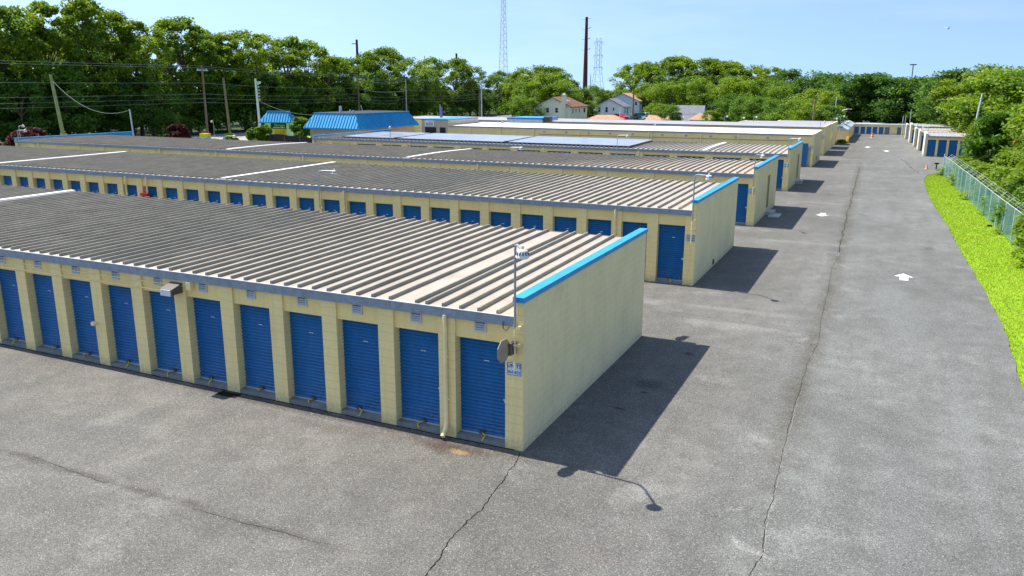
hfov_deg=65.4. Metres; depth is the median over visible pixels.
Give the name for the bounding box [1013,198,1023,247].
roadside shrub
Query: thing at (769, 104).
dark tree
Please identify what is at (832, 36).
sky
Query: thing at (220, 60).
oak tree
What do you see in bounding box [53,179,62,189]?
door
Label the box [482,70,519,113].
oak tree
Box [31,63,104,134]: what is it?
understory tree
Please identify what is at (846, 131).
storage building
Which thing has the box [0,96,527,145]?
undergrowth
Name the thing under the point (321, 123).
office building
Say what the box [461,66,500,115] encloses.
oak tree
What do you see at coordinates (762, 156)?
wall lamp
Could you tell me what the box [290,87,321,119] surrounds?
understory tree
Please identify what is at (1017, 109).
young tree
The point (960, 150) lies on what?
door
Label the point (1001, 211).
roadside shrub
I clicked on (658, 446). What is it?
asphalt
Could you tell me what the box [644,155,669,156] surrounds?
door
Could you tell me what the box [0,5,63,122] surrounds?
oak tree
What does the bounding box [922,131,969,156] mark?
storage building
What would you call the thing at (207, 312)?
door
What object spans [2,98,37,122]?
understory tree
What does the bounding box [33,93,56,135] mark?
understory tree
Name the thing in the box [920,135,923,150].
door
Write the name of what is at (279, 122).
sign
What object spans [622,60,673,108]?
oak tree
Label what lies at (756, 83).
leafy tree
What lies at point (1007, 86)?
leafy tree
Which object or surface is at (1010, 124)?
young tree
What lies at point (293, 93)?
understory tree
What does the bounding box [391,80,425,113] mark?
understory tree
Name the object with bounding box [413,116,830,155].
storage building
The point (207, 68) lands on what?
power line
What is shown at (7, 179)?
door
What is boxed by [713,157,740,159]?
door
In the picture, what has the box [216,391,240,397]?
drain cover
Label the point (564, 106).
cream house
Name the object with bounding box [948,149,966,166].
roadside shrub
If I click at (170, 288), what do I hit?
wall light
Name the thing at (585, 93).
dark tree
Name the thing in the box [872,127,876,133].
door
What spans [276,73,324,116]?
understory tree
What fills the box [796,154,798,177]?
end door
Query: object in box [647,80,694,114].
leafy tree
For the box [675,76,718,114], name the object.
leafy tree
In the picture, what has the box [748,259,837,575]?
asphalt seam
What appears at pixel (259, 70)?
oak tree
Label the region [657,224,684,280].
door
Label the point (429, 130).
window
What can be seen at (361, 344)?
door
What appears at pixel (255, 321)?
door
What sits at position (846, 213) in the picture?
asphalt seam
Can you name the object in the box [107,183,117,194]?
door
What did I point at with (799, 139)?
wall lamp
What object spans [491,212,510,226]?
door
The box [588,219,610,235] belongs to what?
door
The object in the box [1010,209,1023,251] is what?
roadside shrub
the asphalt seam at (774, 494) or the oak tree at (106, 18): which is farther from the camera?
the oak tree at (106, 18)
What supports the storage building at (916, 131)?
on the asphalt
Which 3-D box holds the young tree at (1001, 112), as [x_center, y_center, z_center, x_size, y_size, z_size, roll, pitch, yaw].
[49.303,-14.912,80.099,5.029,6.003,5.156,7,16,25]
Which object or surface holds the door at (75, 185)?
in the storage building at (661, 210)
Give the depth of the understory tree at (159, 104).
127.17 m
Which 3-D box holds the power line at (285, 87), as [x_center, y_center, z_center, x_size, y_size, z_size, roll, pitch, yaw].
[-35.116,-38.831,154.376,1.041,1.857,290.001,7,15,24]
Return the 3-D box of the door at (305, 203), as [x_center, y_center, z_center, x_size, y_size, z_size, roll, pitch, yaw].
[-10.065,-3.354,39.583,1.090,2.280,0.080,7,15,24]
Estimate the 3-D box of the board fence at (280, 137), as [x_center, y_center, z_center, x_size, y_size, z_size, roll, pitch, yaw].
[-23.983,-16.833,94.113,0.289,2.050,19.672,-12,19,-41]
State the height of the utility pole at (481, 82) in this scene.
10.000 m
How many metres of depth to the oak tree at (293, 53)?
155.20 m
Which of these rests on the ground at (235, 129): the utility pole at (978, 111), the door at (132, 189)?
the utility pole at (978, 111)
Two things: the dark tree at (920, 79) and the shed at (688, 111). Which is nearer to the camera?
the dark tree at (920, 79)
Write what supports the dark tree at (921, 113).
on the ground at (235, 129)
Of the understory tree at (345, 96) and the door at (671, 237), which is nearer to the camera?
the door at (671, 237)
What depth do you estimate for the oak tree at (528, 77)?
215.44 m
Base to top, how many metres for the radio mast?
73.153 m
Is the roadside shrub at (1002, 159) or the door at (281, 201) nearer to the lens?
the door at (281, 201)
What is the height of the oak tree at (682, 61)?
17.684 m
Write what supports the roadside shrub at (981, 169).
on the ground at (235, 129)
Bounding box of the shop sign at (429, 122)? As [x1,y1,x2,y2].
[425,120,433,125]
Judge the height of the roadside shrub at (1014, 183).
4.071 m
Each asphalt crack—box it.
[193,508,330,544]
[425,453,519,575]
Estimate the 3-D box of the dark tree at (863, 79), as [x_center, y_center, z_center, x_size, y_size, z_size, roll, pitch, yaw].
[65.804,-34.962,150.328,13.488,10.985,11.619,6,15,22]
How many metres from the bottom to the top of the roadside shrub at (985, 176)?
2.926 m
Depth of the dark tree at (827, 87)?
170.60 m
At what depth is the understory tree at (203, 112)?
137.80 m
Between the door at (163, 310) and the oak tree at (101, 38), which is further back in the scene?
the oak tree at (101, 38)
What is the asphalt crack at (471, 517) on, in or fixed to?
on the asphalt
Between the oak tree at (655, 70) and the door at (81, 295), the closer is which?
the door at (81, 295)
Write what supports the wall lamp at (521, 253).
attached to the storage building at (393, 320)
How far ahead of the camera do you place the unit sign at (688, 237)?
31.47 m
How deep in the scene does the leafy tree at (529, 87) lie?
192.05 m
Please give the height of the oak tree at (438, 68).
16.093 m
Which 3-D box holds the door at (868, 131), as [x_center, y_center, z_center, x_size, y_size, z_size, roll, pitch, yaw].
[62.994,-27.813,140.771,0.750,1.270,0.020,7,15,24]
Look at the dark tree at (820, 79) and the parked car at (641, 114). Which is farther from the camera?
the parked car at (641, 114)
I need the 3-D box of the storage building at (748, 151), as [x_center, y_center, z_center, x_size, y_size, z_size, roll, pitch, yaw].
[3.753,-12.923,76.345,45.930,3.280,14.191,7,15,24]
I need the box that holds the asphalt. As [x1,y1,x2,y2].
[0,134,1023,575]
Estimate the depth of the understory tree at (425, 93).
197.74 m
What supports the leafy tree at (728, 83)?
on the ground at (235, 129)
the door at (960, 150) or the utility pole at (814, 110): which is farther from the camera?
the utility pole at (814, 110)
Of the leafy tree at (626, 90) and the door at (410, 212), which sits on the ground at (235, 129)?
the leafy tree at (626, 90)
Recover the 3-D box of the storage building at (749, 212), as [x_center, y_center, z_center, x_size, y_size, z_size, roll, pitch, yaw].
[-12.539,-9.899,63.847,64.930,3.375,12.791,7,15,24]
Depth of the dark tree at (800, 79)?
193.23 m
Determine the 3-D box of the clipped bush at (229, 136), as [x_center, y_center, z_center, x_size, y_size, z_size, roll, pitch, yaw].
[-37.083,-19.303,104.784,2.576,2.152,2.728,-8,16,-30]
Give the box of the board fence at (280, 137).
[269,133,311,142]
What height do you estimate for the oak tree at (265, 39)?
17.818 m
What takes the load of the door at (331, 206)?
in the storage building at (661, 210)
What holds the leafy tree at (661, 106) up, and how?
on the ground at (235, 129)
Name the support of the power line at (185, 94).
attached to the utility pole at (205, 106)
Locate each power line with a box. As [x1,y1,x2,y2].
[0,60,505,80]
[0,82,492,91]
[0,96,489,103]
[0,99,475,108]
[4,94,474,97]
[5,63,505,81]
[52,80,128,113]
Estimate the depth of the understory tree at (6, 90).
104.45 m
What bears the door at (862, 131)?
in the storage building at (881, 128)
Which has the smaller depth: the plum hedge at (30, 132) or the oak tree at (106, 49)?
the plum hedge at (30, 132)
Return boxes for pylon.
[591,38,603,93]
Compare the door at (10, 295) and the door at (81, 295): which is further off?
the door at (10, 295)
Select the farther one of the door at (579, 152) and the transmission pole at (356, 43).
the transmission pole at (356, 43)
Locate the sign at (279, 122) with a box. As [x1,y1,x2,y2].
[258,111,293,135]
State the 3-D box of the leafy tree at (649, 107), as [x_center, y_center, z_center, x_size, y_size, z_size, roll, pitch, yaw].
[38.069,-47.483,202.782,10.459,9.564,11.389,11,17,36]
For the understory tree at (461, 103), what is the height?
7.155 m
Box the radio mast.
[499,0,507,81]
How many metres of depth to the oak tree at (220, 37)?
141.31 m
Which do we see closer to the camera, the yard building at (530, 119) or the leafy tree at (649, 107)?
the yard building at (530, 119)
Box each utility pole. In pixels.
[49,74,64,134]
[196,66,208,132]
[222,77,230,132]
[254,78,260,125]
[354,76,361,110]
[405,80,406,110]
[479,80,483,116]
[632,89,633,119]
[812,99,815,120]
[974,94,982,123]
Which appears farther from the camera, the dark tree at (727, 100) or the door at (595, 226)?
the dark tree at (727, 100)
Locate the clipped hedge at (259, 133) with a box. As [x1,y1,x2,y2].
[245,124,272,140]
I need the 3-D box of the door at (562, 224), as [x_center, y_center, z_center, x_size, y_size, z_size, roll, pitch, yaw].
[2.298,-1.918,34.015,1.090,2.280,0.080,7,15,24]
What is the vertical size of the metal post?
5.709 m
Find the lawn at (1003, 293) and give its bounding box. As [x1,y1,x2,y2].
[925,176,1023,388]
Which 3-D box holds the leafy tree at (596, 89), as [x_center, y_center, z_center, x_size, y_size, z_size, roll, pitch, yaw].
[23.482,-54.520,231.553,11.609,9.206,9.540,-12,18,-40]
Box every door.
[0,269,25,343]
[4,176,11,185]
[20,177,28,186]
[33,274,61,348]
[36,178,45,188]
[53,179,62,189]
[69,279,98,356]
[71,181,80,190]
[89,182,98,192]
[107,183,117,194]
[108,285,139,367]
[127,185,137,196]
[148,186,157,197]
[149,291,181,376]
[166,188,177,199]
[186,189,198,201]
[193,297,226,384]
[208,191,220,203]
[229,192,242,205]
[240,304,274,392]
[252,194,265,206]
[275,196,289,208]
[289,311,325,402]
[299,197,314,210]
[324,199,339,213]
[342,319,380,416]
[350,201,365,214]
[376,203,392,217]
[399,328,439,428]
[403,205,420,219]
[431,207,449,222]
[440,127,445,132]
[460,337,504,440]
[461,209,479,224]
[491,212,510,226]
[522,214,542,229]
[548,151,570,152]
[554,216,576,232]
[579,152,602,154]
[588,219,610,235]
[611,153,634,155]
[623,221,646,276]
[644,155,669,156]
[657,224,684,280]
[678,156,704,158]
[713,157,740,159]
[735,184,748,222]
[750,159,783,188]
[766,175,769,207]
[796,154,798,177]
[801,143,808,165]
[854,126,858,133]
[860,127,864,133]
[866,127,870,133]
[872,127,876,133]
[878,127,883,133]
[884,127,889,134]
[897,127,901,134]
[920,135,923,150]
[926,140,935,155]
[937,140,946,156]
[947,140,957,156]
[958,141,965,155]
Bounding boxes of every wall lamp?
[318,169,336,211]
[502,244,528,369]
[509,146,522,170]
[690,173,712,242]
[752,154,764,200]
[786,137,801,173]
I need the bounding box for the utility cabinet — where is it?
[199,133,211,138]
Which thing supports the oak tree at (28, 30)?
on the ground at (235, 129)
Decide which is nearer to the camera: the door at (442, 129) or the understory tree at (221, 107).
the door at (442, 129)
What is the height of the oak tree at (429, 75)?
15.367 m
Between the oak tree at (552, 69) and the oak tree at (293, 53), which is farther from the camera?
the oak tree at (552, 69)
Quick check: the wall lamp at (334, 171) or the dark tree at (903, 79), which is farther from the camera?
the dark tree at (903, 79)
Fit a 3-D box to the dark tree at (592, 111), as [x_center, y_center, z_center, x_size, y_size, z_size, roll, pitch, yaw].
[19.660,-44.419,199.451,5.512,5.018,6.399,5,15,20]
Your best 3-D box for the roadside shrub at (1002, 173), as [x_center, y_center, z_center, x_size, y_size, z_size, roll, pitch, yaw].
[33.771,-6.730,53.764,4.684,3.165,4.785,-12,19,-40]
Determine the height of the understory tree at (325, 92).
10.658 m
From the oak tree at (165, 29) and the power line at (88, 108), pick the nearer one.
the power line at (88, 108)
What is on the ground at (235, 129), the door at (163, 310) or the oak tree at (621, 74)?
the oak tree at (621, 74)
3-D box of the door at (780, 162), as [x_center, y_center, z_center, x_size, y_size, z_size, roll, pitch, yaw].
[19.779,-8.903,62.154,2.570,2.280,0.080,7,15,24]
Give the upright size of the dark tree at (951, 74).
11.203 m
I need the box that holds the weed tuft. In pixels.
[836,139,847,143]
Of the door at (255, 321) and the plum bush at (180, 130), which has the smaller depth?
the door at (255, 321)
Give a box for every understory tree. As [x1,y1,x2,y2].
[0,75,43,133]
[0,77,51,136]
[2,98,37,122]
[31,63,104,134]
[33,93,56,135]
[42,78,87,134]
[59,76,113,133]
[80,70,130,130]
[101,92,144,132]
[107,68,171,135]
[117,76,182,136]
[147,93,192,133]
[176,87,219,132]
[176,88,199,128]
[193,79,235,131]
[217,71,241,129]
[224,72,265,129]
[240,72,289,125]
[266,86,307,116]
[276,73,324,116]
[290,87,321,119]
[316,80,341,111]
[325,74,374,111]
[344,72,389,109]
[349,92,375,109]
[383,86,401,110]
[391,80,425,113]
[404,76,435,115]
[429,88,453,113]
[447,91,468,114]
[455,79,485,115]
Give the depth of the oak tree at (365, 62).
180.24 m
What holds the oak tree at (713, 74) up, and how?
on the ground at (235, 129)
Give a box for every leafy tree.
[505,95,545,116]
[509,80,550,115]
[521,70,573,108]
[533,78,585,102]
[579,84,610,114]
[594,90,614,107]
[615,88,634,94]
[634,81,659,108]
[643,82,678,114]
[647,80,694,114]
[651,103,676,119]
[672,75,711,104]
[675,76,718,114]
[691,74,746,116]
[701,110,725,121]
[710,76,760,117]
[737,79,772,117]
[760,79,800,120]
[763,98,812,120]
[766,84,802,116]
[785,103,831,120]
[788,88,828,116]
[793,90,846,120]
[934,65,1022,131]
[945,65,1023,132]
[947,67,1020,128]
[965,111,1020,163]
[981,73,1023,113]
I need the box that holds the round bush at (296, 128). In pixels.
[288,116,309,136]
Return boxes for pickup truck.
[614,113,628,119]
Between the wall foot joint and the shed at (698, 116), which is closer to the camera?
the wall foot joint
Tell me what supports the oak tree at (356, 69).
on the ground at (235, 129)
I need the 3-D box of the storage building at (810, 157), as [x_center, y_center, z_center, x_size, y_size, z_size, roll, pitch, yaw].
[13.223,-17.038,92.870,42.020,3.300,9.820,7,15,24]
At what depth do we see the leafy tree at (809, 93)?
152.74 m
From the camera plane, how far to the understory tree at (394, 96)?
190.13 m
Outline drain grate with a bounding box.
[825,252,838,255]
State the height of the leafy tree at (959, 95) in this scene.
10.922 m
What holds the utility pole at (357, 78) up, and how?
on the ground at (235, 129)
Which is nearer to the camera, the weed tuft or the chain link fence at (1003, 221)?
the chain link fence at (1003, 221)
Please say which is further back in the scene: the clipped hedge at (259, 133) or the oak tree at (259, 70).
the oak tree at (259, 70)
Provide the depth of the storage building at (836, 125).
114.94 m
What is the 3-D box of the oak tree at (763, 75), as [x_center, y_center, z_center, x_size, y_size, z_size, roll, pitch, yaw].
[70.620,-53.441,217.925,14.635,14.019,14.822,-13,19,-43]
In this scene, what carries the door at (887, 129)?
in the storage building at (881, 128)
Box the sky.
[0,0,1023,90]
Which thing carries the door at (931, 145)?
in the storage building at (937, 144)
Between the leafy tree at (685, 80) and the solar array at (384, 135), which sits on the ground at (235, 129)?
the leafy tree at (685, 80)
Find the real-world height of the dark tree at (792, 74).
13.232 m
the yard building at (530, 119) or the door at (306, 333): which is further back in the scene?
the yard building at (530, 119)
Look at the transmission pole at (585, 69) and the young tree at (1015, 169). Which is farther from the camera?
the transmission pole at (585, 69)
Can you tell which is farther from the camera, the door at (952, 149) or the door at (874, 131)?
the door at (874, 131)
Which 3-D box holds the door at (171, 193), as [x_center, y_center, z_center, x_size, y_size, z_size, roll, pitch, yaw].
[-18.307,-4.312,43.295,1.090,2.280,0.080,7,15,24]
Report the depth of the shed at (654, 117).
166.37 m
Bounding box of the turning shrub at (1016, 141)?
[1011,137,1023,150]
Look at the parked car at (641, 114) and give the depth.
207.59 m
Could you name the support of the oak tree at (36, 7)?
on the ground at (235, 129)
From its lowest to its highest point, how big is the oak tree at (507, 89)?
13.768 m
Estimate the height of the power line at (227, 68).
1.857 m
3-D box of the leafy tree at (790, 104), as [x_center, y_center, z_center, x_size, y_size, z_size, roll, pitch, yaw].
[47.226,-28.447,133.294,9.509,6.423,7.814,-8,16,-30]
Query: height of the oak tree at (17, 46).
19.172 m
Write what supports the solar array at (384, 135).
on the storage building at (748, 151)
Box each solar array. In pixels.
[343,131,428,139]
[397,133,533,142]
[507,136,652,147]
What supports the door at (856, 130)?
in the storage building at (881, 128)
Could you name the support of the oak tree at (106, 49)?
on the ground at (235, 129)
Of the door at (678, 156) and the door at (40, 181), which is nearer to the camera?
the door at (40, 181)
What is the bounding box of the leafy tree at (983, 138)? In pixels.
[965,111,1020,163]
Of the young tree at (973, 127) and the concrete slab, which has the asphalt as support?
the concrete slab
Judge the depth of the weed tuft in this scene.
115.00 m
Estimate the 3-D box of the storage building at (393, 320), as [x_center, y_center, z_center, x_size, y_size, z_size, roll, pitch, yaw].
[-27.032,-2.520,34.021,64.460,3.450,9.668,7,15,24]
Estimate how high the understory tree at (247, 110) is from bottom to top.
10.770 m
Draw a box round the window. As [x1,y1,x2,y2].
[425,127,435,133]
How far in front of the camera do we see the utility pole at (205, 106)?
126.92 m
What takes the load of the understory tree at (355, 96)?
on the ground at (235, 129)
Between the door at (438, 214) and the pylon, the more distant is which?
the pylon
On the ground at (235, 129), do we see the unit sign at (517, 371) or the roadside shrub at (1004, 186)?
the roadside shrub at (1004, 186)
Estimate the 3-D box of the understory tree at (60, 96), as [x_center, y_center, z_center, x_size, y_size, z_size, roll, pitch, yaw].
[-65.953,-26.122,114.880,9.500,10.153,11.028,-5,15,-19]
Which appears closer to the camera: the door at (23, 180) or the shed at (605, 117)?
the door at (23, 180)
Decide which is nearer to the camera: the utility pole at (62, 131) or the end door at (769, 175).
the end door at (769, 175)
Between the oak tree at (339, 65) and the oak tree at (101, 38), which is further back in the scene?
the oak tree at (339, 65)
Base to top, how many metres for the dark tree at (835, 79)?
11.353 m
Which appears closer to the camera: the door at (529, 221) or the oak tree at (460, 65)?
the door at (529, 221)
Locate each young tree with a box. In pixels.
[958,117,978,152]
[977,109,1017,127]
[998,100,1023,154]
[1001,106,1023,168]
[1009,127,1023,181]
[1010,99,1023,121]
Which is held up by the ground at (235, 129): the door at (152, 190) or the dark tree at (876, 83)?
the dark tree at (876, 83)
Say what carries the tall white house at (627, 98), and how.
on the ground at (235, 129)
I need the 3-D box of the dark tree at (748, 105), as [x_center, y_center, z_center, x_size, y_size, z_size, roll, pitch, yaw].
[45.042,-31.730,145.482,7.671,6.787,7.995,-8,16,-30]
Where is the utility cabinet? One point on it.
(205, 135)
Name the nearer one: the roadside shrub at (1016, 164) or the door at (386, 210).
the door at (386, 210)
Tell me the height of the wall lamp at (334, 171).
2.820 m
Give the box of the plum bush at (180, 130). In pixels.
[163,124,190,137]
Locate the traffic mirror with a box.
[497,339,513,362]
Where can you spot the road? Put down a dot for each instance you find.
(238, 135)
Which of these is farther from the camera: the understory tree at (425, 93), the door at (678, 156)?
the understory tree at (425, 93)
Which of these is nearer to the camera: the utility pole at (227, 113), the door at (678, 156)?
the door at (678, 156)
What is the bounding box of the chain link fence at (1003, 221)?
[942,154,1023,245]
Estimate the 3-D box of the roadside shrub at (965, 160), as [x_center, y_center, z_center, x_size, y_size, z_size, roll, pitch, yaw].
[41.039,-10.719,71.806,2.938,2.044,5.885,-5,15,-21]
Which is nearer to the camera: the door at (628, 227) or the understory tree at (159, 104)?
the door at (628, 227)
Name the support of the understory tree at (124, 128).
on the ground at (235, 129)
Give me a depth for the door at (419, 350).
18.30 m
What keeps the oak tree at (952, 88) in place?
on the ground at (235, 129)
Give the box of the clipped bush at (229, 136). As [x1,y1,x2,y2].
[223,133,238,139]
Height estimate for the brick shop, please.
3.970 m
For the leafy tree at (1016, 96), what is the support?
on the ground at (235, 129)
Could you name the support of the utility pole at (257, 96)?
on the roadside lawn
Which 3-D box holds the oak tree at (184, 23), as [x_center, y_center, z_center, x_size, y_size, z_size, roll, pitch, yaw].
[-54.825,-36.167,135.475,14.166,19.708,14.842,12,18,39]
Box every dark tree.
[578,87,594,115]
[583,100,601,117]
[661,105,683,120]
[706,92,744,121]
[726,96,760,121]
[739,95,776,120]
[753,98,793,120]
[763,68,808,101]
[790,69,830,99]
[800,72,846,100]
[804,105,850,124]
[816,71,871,122]
[820,81,853,122]
[826,72,899,122]
[842,71,906,122]
[853,75,917,122]
[879,75,920,122]
[891,75,937,123]
[905,76,967,123]
[907,67,977,124]
[912,81,969,123]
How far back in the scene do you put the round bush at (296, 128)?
104.99 m
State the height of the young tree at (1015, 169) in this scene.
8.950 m
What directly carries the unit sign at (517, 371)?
attached to the storage building at (393, 320)
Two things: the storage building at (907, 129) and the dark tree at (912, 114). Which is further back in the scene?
the dark tree at (912, 114)
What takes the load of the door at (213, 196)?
in the storage building at (661, 210)
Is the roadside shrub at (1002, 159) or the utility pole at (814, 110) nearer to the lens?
the roadside shrub at (1002, 159)
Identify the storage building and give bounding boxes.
[0,145,738,285]
[0,184,647,451]
[14,131,778,225]
[311,129,802,190]
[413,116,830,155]
[448,122,821,166]
[740,120,835,148]
[778,120,837,144]
[836,120,855,140]
[854,123,905,134]
[904,123,909,138]
[908,123,955,142]
[913,127,956,146]
[916,129,964,150]
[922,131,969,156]
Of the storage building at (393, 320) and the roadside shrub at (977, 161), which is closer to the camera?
the storage building at (393, 320)
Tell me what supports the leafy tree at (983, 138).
on the ground at (235, 129)
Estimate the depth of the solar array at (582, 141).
70.88 m
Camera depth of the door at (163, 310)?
21.56 m
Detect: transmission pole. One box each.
[352,39,358,80]
[582,17,590,88]
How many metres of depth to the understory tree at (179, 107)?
129.33 m
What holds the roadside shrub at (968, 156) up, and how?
on the ground at (235, 129)
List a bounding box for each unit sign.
[507,361,521,376]
[686,234,694,241]
[748,188,754,193]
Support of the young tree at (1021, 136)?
on the ground at (235, 129)
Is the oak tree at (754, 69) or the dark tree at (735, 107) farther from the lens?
the oak tree at (754, 69)
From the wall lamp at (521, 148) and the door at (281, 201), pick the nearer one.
the door at (281, 201)
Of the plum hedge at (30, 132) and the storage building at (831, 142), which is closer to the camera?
the plum hedge at (30, 132)
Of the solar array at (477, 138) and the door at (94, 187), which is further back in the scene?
the solar array at (477, 138)
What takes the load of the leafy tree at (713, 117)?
on the ground at (235, 129)
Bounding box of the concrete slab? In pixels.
[768,213,781,217]
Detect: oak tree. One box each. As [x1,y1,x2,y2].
[0,5,60,122]
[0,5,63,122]
[0,19,34,112]
[9,0,89,134]
[32,0,127,133]
[50,0,139,132]
[74,8,154,121]
[81,21,123,103]
[104,18,174,135]
[141,19,208,121]
[149,15,223,133]
[154,49,196,89]
[168,27,239,131]
[184,32,253,130]
[202,28,276,130]
[228,33,292,110]
[262,35,322,103]
[268,39,343,115]
[302,55,361,111]
[319,57,374,110]
[342,50,402,110]
[355,45,423,110]
[390,56,440,109]
[406,56,458,115]
[435,56,478,108]
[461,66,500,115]
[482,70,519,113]
[497,67,549,110]
[513,64,568,109]
[530,66,580,95]
[607,63,658,95]
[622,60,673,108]
[641,56,692,100]
[647,54,709,97]
[675,57,724,104]
[700,59,741,95]
[706,62,756,93]
[731,64,772,93]
[754,66,792,81]
[926,63,1009,125]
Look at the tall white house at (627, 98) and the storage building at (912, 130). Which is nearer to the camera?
the storage building at (912, 130)
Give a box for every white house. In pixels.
[593,98,631,115]
[612,93,646,113]
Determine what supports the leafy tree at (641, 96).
on the ground at (235, 129)
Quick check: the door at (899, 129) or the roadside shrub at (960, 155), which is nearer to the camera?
the roadside shrub at (960, 155)
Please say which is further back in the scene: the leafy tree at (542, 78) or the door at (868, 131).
the leafy tree at (542, 78)
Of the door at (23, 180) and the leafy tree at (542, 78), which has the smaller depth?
the door at (23, 180)
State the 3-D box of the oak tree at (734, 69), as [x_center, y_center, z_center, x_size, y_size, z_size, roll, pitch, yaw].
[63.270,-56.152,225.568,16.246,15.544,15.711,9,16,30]
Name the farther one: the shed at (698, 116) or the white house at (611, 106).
the white house at (611, 106)
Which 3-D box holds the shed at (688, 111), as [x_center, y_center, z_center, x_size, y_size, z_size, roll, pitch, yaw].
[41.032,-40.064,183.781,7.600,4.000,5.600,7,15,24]
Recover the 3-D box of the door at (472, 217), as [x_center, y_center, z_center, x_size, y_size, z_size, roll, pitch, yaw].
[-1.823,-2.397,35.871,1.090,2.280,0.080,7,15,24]
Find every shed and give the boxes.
[587,115,623,119]
[645,115,671,119]
[673,105,706,120]
[688,113,711,120]
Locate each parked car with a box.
[626,114,640,119]
[634,112,646,118]
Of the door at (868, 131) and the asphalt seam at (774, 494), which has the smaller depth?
the asphalt seam at (774, 494)
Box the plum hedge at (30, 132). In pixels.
[1,127,46,145]
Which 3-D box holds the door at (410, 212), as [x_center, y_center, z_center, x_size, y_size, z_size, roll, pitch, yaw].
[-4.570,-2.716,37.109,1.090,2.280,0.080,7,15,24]
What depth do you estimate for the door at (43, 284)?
23.52 m
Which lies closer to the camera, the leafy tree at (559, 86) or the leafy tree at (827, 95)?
the leafy tree at (827, 95)
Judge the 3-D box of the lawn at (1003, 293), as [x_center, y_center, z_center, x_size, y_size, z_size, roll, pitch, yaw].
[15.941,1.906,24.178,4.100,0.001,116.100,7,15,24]
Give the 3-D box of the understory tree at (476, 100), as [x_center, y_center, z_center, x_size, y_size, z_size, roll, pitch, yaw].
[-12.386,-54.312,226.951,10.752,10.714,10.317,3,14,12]
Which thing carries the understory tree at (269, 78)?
on the ground at (235, 129)
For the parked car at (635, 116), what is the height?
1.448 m
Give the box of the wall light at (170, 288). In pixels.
[160,281,182,296]
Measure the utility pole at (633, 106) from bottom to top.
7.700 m
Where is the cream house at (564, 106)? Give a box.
[532,93,588,118]
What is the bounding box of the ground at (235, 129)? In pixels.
[0,91,1014,239]
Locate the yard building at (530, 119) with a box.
[507,116,558,122]
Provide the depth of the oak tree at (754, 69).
220.32 m
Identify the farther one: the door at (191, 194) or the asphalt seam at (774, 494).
the door at (191, 194)
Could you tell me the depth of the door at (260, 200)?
40.69 m
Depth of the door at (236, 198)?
41.31 m
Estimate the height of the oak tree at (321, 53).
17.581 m
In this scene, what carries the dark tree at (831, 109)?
on the ground at (235, 129)
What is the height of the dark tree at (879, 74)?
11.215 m
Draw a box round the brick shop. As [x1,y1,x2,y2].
[421,117,477,133]
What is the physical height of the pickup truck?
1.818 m
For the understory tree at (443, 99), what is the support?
on the ground at (235, 129)
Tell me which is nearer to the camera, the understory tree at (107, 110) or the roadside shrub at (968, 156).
the roadside shrub at (968, 156)
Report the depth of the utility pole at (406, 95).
179.34 m
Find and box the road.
[191,109,593,138]
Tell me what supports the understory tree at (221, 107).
on the ground at (235, 129)
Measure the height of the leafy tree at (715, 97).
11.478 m
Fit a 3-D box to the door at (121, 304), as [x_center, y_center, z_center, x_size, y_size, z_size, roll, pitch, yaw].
[-10.735,1.067,22.045,1.160,2.344,0.304,7,15,24]
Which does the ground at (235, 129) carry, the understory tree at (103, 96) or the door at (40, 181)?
the understory tree at (103, 96)
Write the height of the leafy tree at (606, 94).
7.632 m
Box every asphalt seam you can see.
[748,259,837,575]
[752,397,798,574]
[839,168,859,251]
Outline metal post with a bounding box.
[129,109,133,135]
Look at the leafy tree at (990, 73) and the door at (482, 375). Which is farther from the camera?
the leafy tree at (990, 73)
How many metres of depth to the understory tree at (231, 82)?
145.42 m
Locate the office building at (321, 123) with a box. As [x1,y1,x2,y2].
[303,106,419,137]
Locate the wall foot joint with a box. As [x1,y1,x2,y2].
[2,344,513,449]
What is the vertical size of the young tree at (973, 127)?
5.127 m
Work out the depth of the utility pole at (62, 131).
91.69 m
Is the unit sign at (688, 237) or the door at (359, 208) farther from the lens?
the door at (359, 208)
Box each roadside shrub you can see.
[934,158,980,175]
[946,162,987,185]
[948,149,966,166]
[955,149,998,159]
[956,159,986,182]
[959,165,1006,200]
[960,164,1004,190]
[971,165,1023,206]
[977,171,1023,216]
[980,148,1023,167]
[989,173,1023,211]
[990,184,1023,233]
[1002,157,1023,169]
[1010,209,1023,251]
[1010,229,1023,266]
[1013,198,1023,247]
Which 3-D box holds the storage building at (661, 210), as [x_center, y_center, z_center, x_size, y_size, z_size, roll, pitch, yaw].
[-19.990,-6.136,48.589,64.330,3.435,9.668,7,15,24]
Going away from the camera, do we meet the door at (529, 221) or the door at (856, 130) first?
the door at (529, 221)
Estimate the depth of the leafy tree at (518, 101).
172.54 m
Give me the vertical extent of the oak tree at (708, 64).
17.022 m
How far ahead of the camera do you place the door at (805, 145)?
80.65 m
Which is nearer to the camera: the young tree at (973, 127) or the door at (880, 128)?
the young tree at (973, 127)
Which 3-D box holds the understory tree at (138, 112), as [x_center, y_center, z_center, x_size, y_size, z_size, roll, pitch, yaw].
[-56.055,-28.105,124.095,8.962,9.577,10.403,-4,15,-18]
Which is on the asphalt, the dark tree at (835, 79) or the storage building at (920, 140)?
the storage building at (920, 140)

